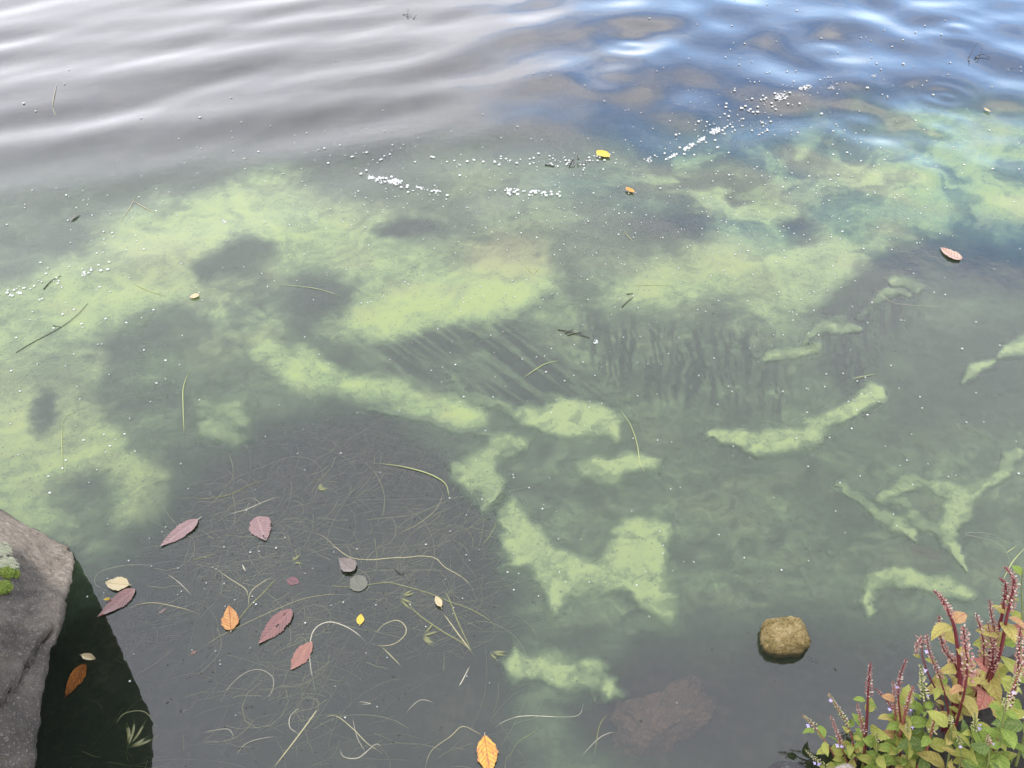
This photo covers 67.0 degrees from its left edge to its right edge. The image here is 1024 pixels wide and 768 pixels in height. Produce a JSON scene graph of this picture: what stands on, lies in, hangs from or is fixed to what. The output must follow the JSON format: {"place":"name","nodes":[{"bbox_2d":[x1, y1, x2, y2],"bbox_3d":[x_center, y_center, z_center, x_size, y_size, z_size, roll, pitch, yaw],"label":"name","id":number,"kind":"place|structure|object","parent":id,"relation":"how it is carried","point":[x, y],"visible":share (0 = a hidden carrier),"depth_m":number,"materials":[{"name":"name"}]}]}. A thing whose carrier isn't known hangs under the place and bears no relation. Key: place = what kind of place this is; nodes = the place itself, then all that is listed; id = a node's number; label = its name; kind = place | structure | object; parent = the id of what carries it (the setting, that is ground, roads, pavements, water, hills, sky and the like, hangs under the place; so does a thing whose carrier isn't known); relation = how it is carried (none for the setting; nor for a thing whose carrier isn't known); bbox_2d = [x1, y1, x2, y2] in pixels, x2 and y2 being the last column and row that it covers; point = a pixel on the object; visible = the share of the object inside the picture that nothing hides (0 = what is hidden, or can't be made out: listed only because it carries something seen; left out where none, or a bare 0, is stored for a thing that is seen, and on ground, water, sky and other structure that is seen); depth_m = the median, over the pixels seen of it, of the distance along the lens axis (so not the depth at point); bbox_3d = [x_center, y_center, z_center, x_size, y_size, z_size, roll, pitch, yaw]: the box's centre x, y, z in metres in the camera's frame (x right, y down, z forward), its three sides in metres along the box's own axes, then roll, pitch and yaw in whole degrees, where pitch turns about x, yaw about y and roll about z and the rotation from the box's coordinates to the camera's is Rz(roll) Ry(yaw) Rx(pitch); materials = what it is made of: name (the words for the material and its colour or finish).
{"place":"outdoors","nodes":[
{"label":"outdoors","id":0,"kind":"place"},
{"bbox_2d":[0,0,1023,767],"bbox_3d":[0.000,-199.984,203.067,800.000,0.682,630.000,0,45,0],"label":"lake bed","id":1,"kind":"object","parent":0,"point":[142,86],"visible":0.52,"depth_m":3.06,"materials":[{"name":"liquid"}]},
{"bbox_2d":[0,509,99,767],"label":"boulder","id":2,"kind":"object","parent":1,"relation":"on","point":[41,603],"visible":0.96,"depth_m":1.58,"materials":[{"name":"stone"}]},
{"bbox_2d":[609,674,717,756],"bbox_3d":[0.353,0.805,1.836,0.270,0.200,0.144,-17,47,-16],"label":"drowned stone","id":3,"kind":"object","parent":1,"relation":"on","point":[667,723],"visible":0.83,"depth_m":1.77,"materials":[{"name":"stone"}]},
{"bbox_2d":[753,616,810,669],"bbox_3d":[0.651,0.630,1.875,0.119,0.177,0.093,0,45,0],"label":"stone","id":4,"kind":"object","parent":1,"relation":"on","point":[782,643],"visible":1,"depth_m":1.82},
{"bbox_2d":[868,542,948,597],"bbox_3d":[1.093,0.508,2.118,0.206,0.183,0.128,0,45,0],"label":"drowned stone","id":5,"kind":"object","parent":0,"point":[934,554],"visible":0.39,"depth_m":2.06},
{"bbox_2d":[858,609,1023,767],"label":"lake bank","id":6,"kind":"structure","parent":0,"point":[893,656],"depth_m":1.87,"materials":[{"name":"stone"}]},
{"bbox_2d":[805,749,829,767],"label":"flowering plant","id":7,"kind":"object","parent":6,"relation":"on","point":[819,763],"visible":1,"depth_m":1.63,"materials":[{"name":"green plant"}]},
{"bbox_2d":[801,714,846,767],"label":"flowering plant","id":8,"kind":"object","parent":6,"relation":"on","point":[824,748],"visible":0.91,"depth_m":1.64,"materials":[{"name":"green plant"}]},
{"bbox_2d":[828,693,862,767],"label":"flowering plant","id":9,"kind":"object","parent":6,"relation":"on","point":[850,748],"visible":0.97,"depth_m":1.64,"materials":[{"name":"green plant"}]},
{"bbox_2d":[851,702,880,767],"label":"flowering plant","id":10,"kind":"object","parent":6,"relation":"on","point":[861,749],"visible":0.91,"depth_m":1.63,"materials":[{"name":"green plant"}]},
{"bbox_2d":[852,662,889,762],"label":"flowering plant","id":11,"kind":"object","parent":6,"relation":"on","point":[870,705],"visible":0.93,"depth_m":1.59,"materials":[{"name":"green plant"}]},
{"bbox_2d":[855,732,899,767],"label":"flowering plant","id":12,"kind":"object","parent":6,"relation":"on","point":[884,760],"visible":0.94,"depth_m":1.60,"materials":[{"name":"green plant"}]},
{"bbox_2d":[876,682,909,767],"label":"flowering plant","id":13,"kind":"object","parent":6,"relation":"on","point":[884,716],"visible":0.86,"depth_m":1.58,"materials":[{"name":"green plant"}]},
{"bbox_2d":[875,689,915,767],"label":"flowering plant","id":14,"kind":"object","parent":6,"relation":"on","point":[912,763],"visible":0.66,"depth_m":1.59,"materials":[{"name":"green plant"}]},
{"bbox_2d":[864,684,926,767],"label":"flowering plant","id":15,"kind":"object","parent":6,"relation":"on","point":[914,721],"visible":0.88,"depth_m":1.57,"materials":[{"name":"green plant"}]},
{"bbox_2d":[887,725,913,765],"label":"flowering plant","id":16,"kind":"object","parent":6,"relation":"on","point":[910,754],"visible":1,"depth_m":1.55,"materials":[{"name":"green plant"}]},
{"bbox_2d":[881,658,921,766],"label":"flowering plant","id":17,"kind":"object","parent":6,"relation":"on","point":[891,698],"visible":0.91,"depth_m":1.55,"materials":[{"name":"green plant"}]},
{"bbox_2d":[912,664,934,739],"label":"flowering plant","id":18,"kind":"object","parent":6,"relation":"on","point":[920,708],"visible":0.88,"depth_m":1.55,"materials":[{"name":"green plant"}]},
{"bbox_2d":[896,708,953,767],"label":"flowering plant","id":19,"kind":"object","parent":6,"relation":"on","point":[925,742],"visible":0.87,"depth_m":1.55,"materials":[{"name":"green plant"}]},
{"bbox_2d":[913,636,954,731],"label":"flowering plant","id":20,"kind":"object","parent":6,"relation":"on","point":[935,679],"visible":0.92,"depth_m":1.59,"materials":[{"name":"green plant"}]},
{"bbox_2d":[925,634,960,735],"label":"flowering plant","id":21,"kind":"object","parent":6,"relation":"on","point":[942,678],"visible":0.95,"depth_m":1.54,"materials":[{"name":"red plant"}]},
{"bbox_2d":[915,710,977,767],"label":"flowering plant","id":22,"kind":"object","parent":6,"relation":"on","point":[932,757],"visible":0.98,"depth_m":1.49,"materials":[{"name":"green plant"}]},
{"bbox_2d":[931,674,963,695],"bbox_3d":[1.040,0.711,1.736,0.211,0.167,0.124,0,45,0],"label":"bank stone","id":23,"kind":"object","parent":6,"relation":"on","point":[949,683],"visible":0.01,"depth_m":1.71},
{"bbox_2d":[926,615,972,711],"bbox_3d":[0.894,0.579,1.577,0.068,0.262,0.141,-23,49,-21],"label":"flowering plant","id":24,"kind":"object","parent":6,"relation":"on","point":[953,661],"visible":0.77,"depth_m":1.56,"materials":[{"name":"red plant"}]},
{"bbox_2d":[931,589,977,730],"bbox_3d":[0.871,0.559,1.539,0.110,0.347,0.193,-24,50,-22],"label":"flowering plant","id":25,"kind":"object","parent":6,"relation":"on","point":[949,668],"visible":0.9,"depth_m":1.53,"materials":[{"name":"plant"}]},
{"bbox_2d":[940,718,976,767],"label":"flowering plant","id":26,"kind":"object","parent":6,"relation":"on","point":[959,741],"visible":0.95,"depth_m":1.48,"materials":[{"name":"green plant"}]},
{"bbox_2d":[940,624,982,740],"bbox_3d":[0.885,0.594,1.518,0.071,0.289,0.128,-8,46,-8],"label":"flowering plant","id":27,"kind":"object","parent":6,"relation":"on","point":[952,693],"visible":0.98,"depth_m":1.51,"materials":[{"name":"red plant"}]},
{"bbox_2d":[949,712,985,765],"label":"flowering plant","id":28,"kind":"object","parent":6,"relation":"on","point":[967,732],"visible":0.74,"depth_m":1.47,"materials":[{"name":"green plant"}]},
{"bbox_2d":[963,613,991,696],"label":"flowering plant","id":29,"kind":"object","parent":6,"relation":"on","point":[983,656],"visible":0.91,"depth_m":1.55,"materials":[{"name":"red plant"}]},
{"bbox_2d":[969,726,1001,767],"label":"flowering plant","id":30,"kind":"object","parent":6,"relation":"on","point":[979,746],"visible":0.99,"depth_m":1.43,"materials":[{"name":"green plant"}]},
{"bbox_2d":[975,622,1006,700],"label":"flowering plant","id":31,"kind":"object","parent":6,"relation":"on","point":[984,681],"visible":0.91,"depth_m":1.55,"materials":[{"name":"red plant"}]},
{"bbox_2d":[978,599,1003,696],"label":"flowering plant","id":32,"kind":"object","parent":6,"relation":"on","point":[1000,665],"visible":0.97,"depth_m":1.53,"materials":[{"name":"red plant"}]},
{"bbox_2d":[967,577,1017,702],"bbox_3d":[0.981,0.542,1.560,0.101,0.346,0.143,0,45,0],"label":"flowering plant","id":33,"kind":"object","parent":6,"relation":"on","point":[993,688],"visible":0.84,"depth_m":1.56,"materials":[{"name":"green plant"}]},
{"bbox_2d":[964,697,1023,767],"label":"flowering plant","id":34,"kind":"object","parent":6,"relation":"on","point":[1003,759],"visible":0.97,"depth_m":1.43,"materials":[{"name":"green plant"}]},
{"bbox_2d":[974,566,1023,710],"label":"flowering plant","id":35,"kind":"object","parent":6,"relation":"on","point":[984,698],"visible":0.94,"depth_m":1.53,"materials":[{"name":"red plant"}]},
{"bbox_2d":[976,663,1023,751],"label":"flowering plant","id":36,"kind":"object","parent":6,"relation":"on","point":[1018,712],"visible":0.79,"depth_m":1.42,"materials":[{"name":"green plant"}]},
{"bbox_2d":[990,626,1023,717],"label":"flowering plant","id":37,"kind":"object","parent":6,"relation":"on","point":[1006,681],"visible":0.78,"depth_m":1.46,"materials":[{"name":"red plant"}]},
{"bbox_2d":[990,716,1023,766],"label":"flowering plant","id":38,"kind":"object","parent":6,"relation":"on","point":[1013,725],"visible":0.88,"depth_m":1.43,"materials":[{"name":"green plant"}]},
{"bbox_2d":[997,565,1023,696],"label":"flowering plant","id":39,"kind":"object","parent":6,"relation":"on","point":[1009,642],"visible":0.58,"depth_m":1.53,"materials":[{"name":"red plant"}]},
{"bbox_3d":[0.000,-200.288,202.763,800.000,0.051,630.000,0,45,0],"label":"lake water","id":40,"kind":"structure","parent":0,"visible":0},
{"bbox_2d":[115,710,156,725],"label":"weed stem","id":41,"kind":"object","parent":40,"relation":"on","point":[134,711],"visible":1,"depth_m":1.73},
{"bbox_2d":[125,717,159,748],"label":"water plant","id":42,"kind":"object","parent":40,"relation":"in","point":[143,741],"visible":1,"depth_m":1.70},
{"bbox_2d":[130,602,198,613],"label":"weed stem","id":43,"kind":"object","parent":40,"relation":"on","point":[165,604],"visible":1,"depth_m":1.92,"materials":[{"name":"plant"}]},
{"bbox_2d":[160,516,201,545],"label":"fallen leaf","id":44,"kind":"object","parent":40,"relation":"on","point":[181,530],"visible":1,"depth_m":2.08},
{"bbox_2d":[197,478,270,498],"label":"weed stem","id":45,"kind":"object","parent":40,"relation":"on","point":[232,493],"visible":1,"depth_m":2.17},
{"bbox_2d":[221,669,273,700],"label":"weed stem","id":46,"kind":"object","parent":40,"relation":"on","point":[251,670],"visible":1,"depth_m":1.79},
{"bbox_2d":[239,576,279,619],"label":"weed stem","id":47,"kind":"object","parent":40,"relation":"on","point":[255,600],"visible":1,"depth_m":1.94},
{"bbox_2d":[197,594,343,650],"bbox_3d":[-0.589,0.573,1.905,0.394,0.007,0.037,-17,47,-16],"label":"weed stem","id":48,"kind":"object","parent":40,"relation":"on","point":[271,611],"visible":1,"depth_m":1.91,"materials":[{"name":"plant"}]},
{"bbox_2d":[258,609,292,643],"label":"fallen leaf","id":49,"kind":"object","parent":40,"relation":"on","point":[271,630],"visible":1,"depth_m":1.88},
{"bbox_2d":[274,708,318,767],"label":"weed stem","id":50,"kind":"object","parent":40,"relation":"on","point":[307,723],"visible":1,"depth_m":1.70,"materials":[{"name":"plant"}]},
{"bbox_2d":[292,553,305,563],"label":"water plant","id":51,"kind":"object","parent":40,"relation":"in","point":[294,559],"visible":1,"depth_m":2.02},
{"bbox_2d":[81,438,557,767],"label":"weed tangle","id":52,"kind":"object","parent":40,"relation":"on","point":[309,617],"visible":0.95,"depth_m":1.99,"materials":[{"name":"plant"}]},
{"bbox_2d":[316,483,330,490],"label":"water plant","id":53,"kind":"object","parent":40,"relation":"in","point":[321,487],"visible":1,"depth_m":2.18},
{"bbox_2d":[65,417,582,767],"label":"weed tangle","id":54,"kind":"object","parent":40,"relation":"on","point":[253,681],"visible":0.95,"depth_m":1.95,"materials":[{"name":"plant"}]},
{"bbox_2d":[122,405,530,738],"bbox_3d":[-0.408,0.413,2.079,1.108,0.016,0.866,29,52,26],"label":"weed mass","id":55,"kind":"object","parent":40,"relation":"on","point":[369,463],"visible":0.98,"depth_m":2.15,"materials":[{"name":"plant"}]},
{"bbox_2d":[309,621,365,692],"bbox_3d":[-0.448,0.637,1.841,0.121,0.008,0.163,28,51,25],"label":"weed stem","id":56,"kind":"object","parent":40,"relation":"on","point":[311,637],"visible":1,"depth_m":1.87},
{"bbox_2d":[325,715,382,753],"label":"weed stem","id":57,"kind":"object","parent":40,"relation":"on","point":[354,730],"visible":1,"depth_m":1.71,"materials":[{"name":"plant"}]},
{"bbox_2d":[340,744,382,758],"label":"weed stem","id":58,"kind":"object","parent":40,"relation":"on","point":[361,755],"visible":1,"depth_m":1.67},
{"bbox_2d":[287,526,476,598],"bbox_3d":[-0.342,0.448,2.030,0.565,0.008,0.074,14,47,14],"label":"weed stem","id":59,"kind":"object","parent":40,"relation":"on","point":[391,558],"visible":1,"depth_m":2.02,"materials":[{"name":"plant"}]},
{"bbox_2d":[369,620,406,645],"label":"weed stem","id":60,"kind":"object","parent":40,"relation":"on","point":[396,642],"visible":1,"depth_m":1.87,"materials":[{"name":"plant"}]},
{"bbox_2d":[386,178,402,184],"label":"foam clump","id":61,"kind":"object","parent":40,"relation":"on","point":[393,180],"visible":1,"depth_m":3.35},
{"bbox_2d":[319,582,494,639],"bbox_3d":[-0.264,0.540,1.938,0.474,0.008,0.070,13,47,13],"label":"weed stem","id":62,"kind":"object","parent":40,"relation":"on","point":[425,592],"visible":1,"depth_m":1.95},
{"bbox_2d":[399,589,418,611],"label":"water plant","id":63,"kind":"object","parent":40,"relation":"in","point":[404,599],"visible":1,"depth_m":1.94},
{"bbox_2d":[381,463,448,493],"bbox_3d":[-0.268,0.259,2.212,0.236,0.001,0.040,22,49,20],"label":"grass blade","id":64,"kind":"object","parent":40,"relation":"on","point":[424,472],"depth_m":2.22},
{"bbox_2d":[422,619,441,646],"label":"water plant","id":65,"kind":"object","parent":40,"relation":"in","point":[428,640],"visible":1,"depth_m":1.86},
{"bbox_2d":[405,598,474,655],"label":"weed stem","id":66,"kind":"object","parent":40,"relation":"on","point":[436,627],"visible":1,"depth_m":1.88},
{"bbox_2d":[425,726,482,767],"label":"weed stem","id":67,"kind":"object","parent":40,"relation":"on","point":[449,737],"visible":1,"depth_m":1.70,"materials":[{"name":"plant"}]},
{"bbox_2d":[443,589,471,650],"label":"weed stem","id":68,"kind":"object","parent":40,"relation":"on","point":[457,620],"visible":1,"depth_m":1.90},
{"bbox_2d":[441,611,473,655],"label":"weed stem","id":69,"kind":"object","parent":40,"relation":"on","point":[456,630],"visible":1,"depth_m":1.87,"materials":[{"name":"plant"}]},
{"bbox_2d":[489,650,511,661],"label":"water plant","id":70,"kind":"object","parent":40,"relation":"in","point":[498,653],"visible":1,"depth_m":1.83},
{"bbox_2d":[0,99,1023,767],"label":"algae bloom","id":71,"kind":"object","parent":40,"relation":"on","point":[484,287],"visible":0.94,"depth_m":2.72,"materials":[{"name":"plant"}]},
{"bbox_2d":[16,303,87,352],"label":"twig","id":72,"kind":"object","parent":71,"relation":"on","point":[53,331],"visible":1,"depth_m":2.65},
{"bbox_2d":[65,663,86,696],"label":"fallen leaf","id":73,"kind":"object","parent":71,"relation":"on","point":[77,675],"visible":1,"depth_m":1.79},
{"bbox_2d":[80,653,95,659],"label":"fallen leaf","id":74,"kind":"object","parent":71,"relation":"on","point":[87,656],"visible":1,"depth_m":1.82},
{"bbox_2d":[97,588,134,616],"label":"fallen leaf","id":75,"kind":"object","parent":71,"relation":"on","point":[122,598],"visible":1,"depth_m":1.93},
{"bbox_2d":[105,577,130,590],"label":"fallen leaf","id":76,"kind":"object","parent":71,"relation":"on","point":[118,583],"visible":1,"depth_m":1.96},
{"bbox_2d":[182,375,187,425],"bbox_3d":[-1.024,0.055,2.416,0.014,0.001,0.257,-10,46,-10],"label":"grass blade","id":77,"kind":"object","parent":71,"relation":"on","point":[183,401],"depth_m":2.42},
{"bbox_2d":[197,398,248,443],"bbox_3d":[-0.909,0.097,2.374,0.302,0.001,0.300,0,45,0],"label":"algae patch","id":78,"kind":"object","parent":71,"relation":"on","point":[211,426],"visible":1,"depth_m":2.36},
{"bbox_2d":[221,605,238,630],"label":"fallen leaf","id":79,"kind":"object","parent":71,"relation":"on","point":[230,620],"visible":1,"depth_m":1.89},
{"bbox_2d":[249,516,270,539],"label":"fallen leaf","id":80,"kind":"object","parent":71,"relation":"on","point":[259,527],"visible":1,"depth_m":2.08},
{"bbox_2d":[287,577,299,584],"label":"fallen leaf","id":81,"kind":"object","parent":71,"relation":"on","point":[292,580],"visible":1,"depth_m":1.97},
{"bbox_2d":[291,641,312,668],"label":"fallen leaf","id":82,"kind":"object","parent":71,"relation":"on","point":[301,654],"visible":1,"depth_m":1.83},
{"bbox_2d":[339,558,356,571],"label":"fallen leaf","id":83,"kind":"object","parent":71,"relation":"on","point":[347,564],"visible":1,"depth_m":2.00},
{"bbox_2d":[350,575,367,590],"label":"fallen leaf","id":84,"kind":"object","parent":71,"relation":"on","point":[358,582],"visible":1,"depth_m":1.97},
{"bbox_2d":[356,614,363,625],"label":"fallen leaf","id":85,"kind":"object","parent":71,"relation":"on","point":[360,619],"visible":1,"depth_m":1.89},
{"bbox_2d":[435,596,441,608],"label":"fallen leaf","id":86,"kind":"object","parent":71,"relation":"on","point":[438,601],"visible":1,"depth_m":1.93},
{"bbox_2d":[370,408,528,510],"bbox_3d":[-0.212,0.224,2.246,0.556,0.001,0.365,8,46,8],"label":"algae patch","id":87,"kind":"object","parent":71,"relation":"on","point":[476,471],"visible":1,"depth_m":2.23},
{"bbox_2d":[476,733,498,767],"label":"fallen leaf","id":88,"kind":"object","parent":71,"relation":"on","point":[487,751],"visible":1,"depth_m":1.67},
{"bbox_2d":[452,376,623,442],"bbox_3d":[0.078,0.086,2.385,0.655,0.001,0.234,10,46,10],"label":"algae patch","id":89,"kind":"object","parent":71,"relation":"on","point":[571,418],"visible":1,"depth_m":2.37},
{"bbox_2d":[504,646,618,699],"bbox_3d":[0.118,0.667,1.804,0.320,0.001,0.142,8,46,8],"label":"algae patch","id":90,"kind":"object","parent":71,"relation":"on","point":[556,669],"visible":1,"depth_m":1.80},
{"bbox_2d":[498,497,676,622],"bbox_3d":[0.193,0.450,2.021,0.508,0.001,0.420,0,45,0],"label":"algae patch","id":91,"kind":"object","parent":71,"relation":"on","point":[634,553],"visible":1,"depth_m":2.01,"materials":[{"name":"plant"}]},
{"bbox_2d":[596,150,609,156],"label":"fallen leaf","id":92,"kind":"object","parent":71,"relation":"on","point":[603,153],"visible":1,"depth_m":3.51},
{"bbox_2d":[577,451,660,483],"bbox_3d":[0.292,0.246,2.224,0.315,0.001,0.208,0,45,0],"label":"algae patch","id":93,"kind":"object","parent":71,"relation":"on","point":[612,471],"visible":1,"depth_m":2.23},
{"bbox_2d":[762,342,820,360],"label":"algae patch","id":94,"kind":"object","parent":71,"relation":"on","point":[781,354],"visible":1,"depth_m":2.58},
{"bbox_2d":[706,382,886,455],"bbox_3d":[0.905,0.124,2.346,0.682,0.001,0.212,-16,47,-15],"label":"algae patch","id":95,"kind":"object","parent":71,"relation":"on","point":[772,440],"visible":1,"depth_m":2.33,"materials":[{"name":"plant"}]},
{"bbox_2d":[803,321,861,344],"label":"algae patch","id":96,"kind":"object","parent":71,"relation":"on","point":[835,327],"visible":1,"depth_m":2.66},
{"bbox_2d":[829,715,855,762],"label":"flowering plant","id":97,"kind":"object","parent":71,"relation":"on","point":[836,758],"visible":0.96,"depth_m":1.63,"materials":[{"name":"green plant"}]},
{"bbox_2d":[835,763,853,767],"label":"bank stone","id":98,"kind":"object","parent":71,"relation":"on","point":[847,765],"visible":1,"depth_m":1.58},
{"bbox_2d":[874,276,922,301],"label":"algae patch","id":99,"kind":"object","parent":71,"relation":"on","point":[895,280],"visible":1,"depth_m":2.82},
{"bbox_2d":[859,566,975,616],"bbox_3d":[1.010,0.508,1.962,0.327,0.001,0.159,-8,46,-8],"label":"algae patch","id":100,"kind":"object","parent":71,"relation":"on","point":[945,586],"visible":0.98,"depth_m":1.96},
{"bbox_2d":[835,448,1023,571],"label":"algae patch","id":101,"kind":"object","parent":71,"relation":"on","point":[957,505],"visible":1,"depth_m":2.15,"materials":[{"name":"plant"}]},
{"bbox_2d":[940,247,961,259],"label":"fallen leaf","id":102,"kind":"object","parent":71,"relation":"on","point":[950,253],"visible":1,"depth_m":2.96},
{"bbox_2d":[961,359,995,382],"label":"algae patch","id":103,"kind":"object","parent":71,"relation":"on","point":[974,368],"visible":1,"depth_m":2.52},
{"bbox_2d":[998,336,1023,357],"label":"algae patch","id":104,"kind":"object","parent":71,"relation":"on","point":[1014,347],"visible":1,"depth_m":2.59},
{"bbox_2d":[5,3,1020,715],"bbox_3d":[0.368,-0.769,3.241,5.424,0.037,4.050,-12,46,-11],"label":"bubble scatter","id":105,"kind":"object","parent":40,"relation":"on","point":[587,279],"visible":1,"depth_m":3.18,"materials":[{"name":"liquid"}]},
{"bbox_2d":[495,704,583,727],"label":"weed stem","id":106,"kind":"object","parent":40,"relation":"on","point":[542,716],"visible":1,"depth_m":1.73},
{"bbox_2d":[98,269,999,766],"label":"debris scatter","id":107,"kind":"object","parent":40,"relation":"on","point":[384,607],"visible":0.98,"depth_m":1.87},
{"bbox_2d":[593,715,607,762],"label":"weed stem","id":108,"kind":"object","parent":40,"relation":"on","point":[597,736],"visible":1,"depth_m":1.70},
{"bbox_2d":[769,761,805,767],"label":"bank stone","id":109,"kind":"object","parent":40,"relation":"on","point":[786,764],"visible":1,"depth_m":1.63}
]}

